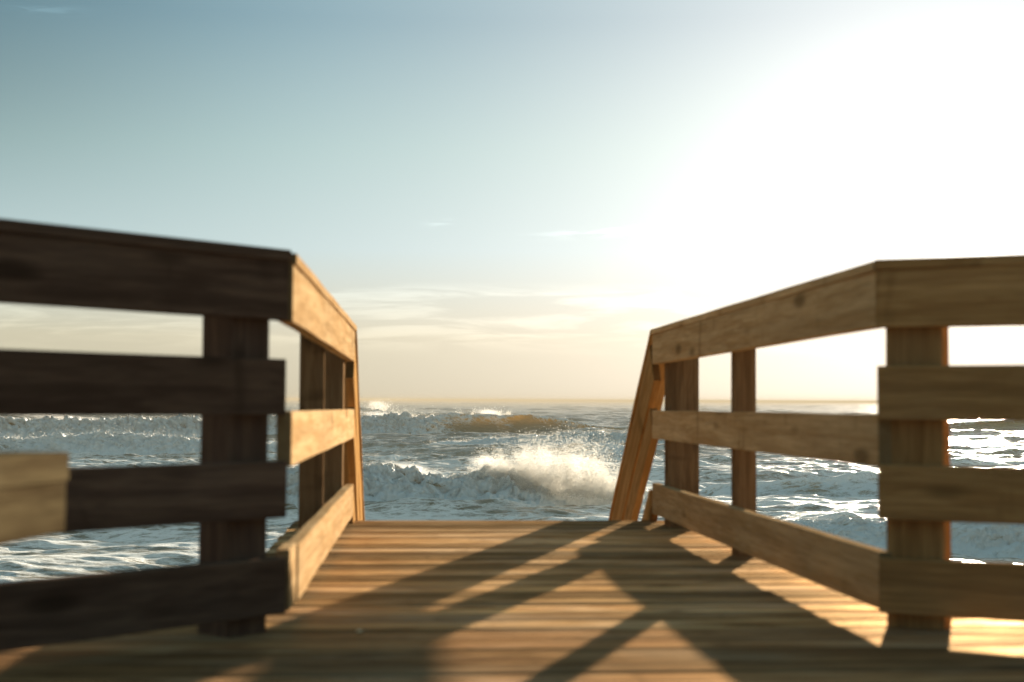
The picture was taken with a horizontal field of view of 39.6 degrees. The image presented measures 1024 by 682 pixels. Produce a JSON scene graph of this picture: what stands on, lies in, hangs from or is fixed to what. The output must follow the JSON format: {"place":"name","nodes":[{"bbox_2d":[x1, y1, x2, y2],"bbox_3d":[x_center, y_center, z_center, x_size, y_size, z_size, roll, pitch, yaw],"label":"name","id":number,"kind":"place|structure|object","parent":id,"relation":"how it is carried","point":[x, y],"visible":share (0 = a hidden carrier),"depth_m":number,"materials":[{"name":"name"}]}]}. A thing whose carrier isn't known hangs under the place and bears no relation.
{"place":"outdoors","nodes":[
{"label":"outdoors","id":0,"kind":"place"},
{"bbox_2d":[0,627,1023,681],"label":"landing deck","id":1,"kind":"structure","parent":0,"point":[972,654],"depth_m":3.15,"materials":[{"name":"brown wood"}]},
{"bbox_2d":[0,451,68,545],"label":"rail","id":2,"kind":"object","parent":1,"relation":"on","point":[32,493],"visible":1,"depth_m":2.14,"materials":[{"name":"brown wood"}]},
{"bbox_2d":[0,218,291,651],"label":"railing","id":3,"kind":"object","parent":1,"relation":"on","point":[228,493],"visible":0.99,"depth_m":3.22,"materials":[{"name":"brown wood"}]},
{"bbox_2d":[875,254,1023,629],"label":"railing","id":4,"kind":"object","parent":1,"relation":"on","point":[928,493],"visible":0.95,"depth_m":3.54,"materials":[{"name":"brown wood"}]},
{"bbox_2d":[0,399,1023,576],"bbox_3d":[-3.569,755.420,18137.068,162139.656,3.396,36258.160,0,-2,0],"label":"sea","id":5,"kind":"structure","parent":0,"point":[71,553],"depth_m":89.24,"materials":[{"name":"liquid"}]},
{"bbox_2d":[0,573,82,581],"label":"breaking wave","id":6,"kind":"object","parent":5,"relation":"on","point":[6,578],"visible":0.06,"depth_m":34.13,"materials":[{"name":"liquid"}]},
{"bbox_2d":[0,420,275,454],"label":"breaking wave","id":7,"kind":"object","parent":5,"relation":"on","point":[103,443],"visible":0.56,"depth_m":115.92,"materials":[{"name":"liquid"}]},
{"bbox_2d":[0,401,628,438],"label":"breaking wave","id":8,"kind":"object","parent":5,"relation":"on","point":[405,422],"visible":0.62,"depth_m":181.18,"materials":[{"name":"liquid"}]},
{"bbox_2d":[298,395,434,416],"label":"breaking wave","id":9,"kind":"object","parent":5,"relation":"on","point":[367,412],"visible":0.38,"depth_m":333.92,"materials":[{"name":"liquid"}]},
{"bbox_2d":[176,417,653,507],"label":"breaking wave","id":10,"kind":"object","parent":5,"relation":"on","point":[528,482],"visible":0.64,"depth_m":59.92,"materials":[{"name":"liquid"}]},
{"bbox_2d":[423,428,664,445],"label":"breaking wave","id":11,"kind":"object","parent":5,"relation":"on","point":[618,437],"visible":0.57,"depth_m":141.43,"materials":[{"name":"liquid"}]},
{"bbox_2d":[571,441,655,456],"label":"breaking wave","id":12,"kind":"object","parent":5,"relation":"on","point":[619,448],"visible":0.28,"depth_m":115.27,"materials":[{"name":"liquid"}]},
{"bbox_2d":[701,472,877,497],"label":"breaking wave","id":13,"kind":"object","parent":5,"relation":"on","point":[857,484],"visible":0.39,"depth_m":69.85,"materials":[{"name":"liquid"}]},
{"bbox_2d":[765,500,1023,558],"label":"breaking wave","id":14,"kind":"object","parent":5,"relation":"on","point":[984,540],"visible":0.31,"depth_m":44.35,"materials":[{"name":"liquid"}]},
{"bbox_2d":[950,421,1023,430],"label":"breaking wave","id":15,"kind":"object","parent":5,"relation":"on","point":[998,425],"visible":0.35,"depth_m":223.41,"materials":[{"name":"liquid"}]},
{"bbox_2d":[0,0,1023,401],"label":"sky","id":16,"kind":"structure","parent":0,"point":[501,199],"materials":[{"name":"blue"}]},
{"bbox_2d":[145,520,1023,632],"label":"walkway deck","id":17,"kind":"structure","parent":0,"point":[435,575],"depth_m":4.44,"materials":[{"name":"brown wood"}]},
{"bbox_2d":[276,253,356,610],"bbox_3d":[-0.732,1.974,4.997,0.189,4.261,3.147,0,-2,-4],"label":"railing","id":18,"kind":"object","parent":17,"relation":"on","point":[315,432],"visible":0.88,"depth_m":4.98,"materials":[{"name":"brown wood"}]},
{"bbox_2d":[651,261,891,608],"bbox_3d":[0.878,1.990,5.169,0.188,4.260,3.250,0,-2,-4],"label":"railing","id":19,"kind":"object","parent":17,"relation":"on","point":[833,304],"visible":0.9,"depth_m":4.76,"materials":[{"name":"brown wood"}]},
{"bbox_3d":[-0.195,2.556,8.916,1.697,2.997,4.405,0,-2,0],"label":"beach stairs","id":20,"kind":"object","parent":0,"visible":0},
{"bbox_2d":[344,330,364,523],"bbox_3d":[-0.969,2.178,8.522,0.189,4.344,4.015,0,-2,-4],"label":"stair handrail","id":21,"kind":"object","parent":20,"relation":"attached to","point":[353,468],"visible":0.27,"depth_m":6.95,"materials":[{"name":"brown wood"}]},
{"bbox_2d":[608,330,664,520],"bbox_3d":[0.615,2.195,8.744,0.189,4.343,4.017,0,-2,-4],"label":"stair handrail","id":22,"kind":"object","parent":20,"relation":"attached to","point":[640,447],"visible":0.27,"depth_m":7.24,"materials":[{"name":"brown wood"}]}
]}

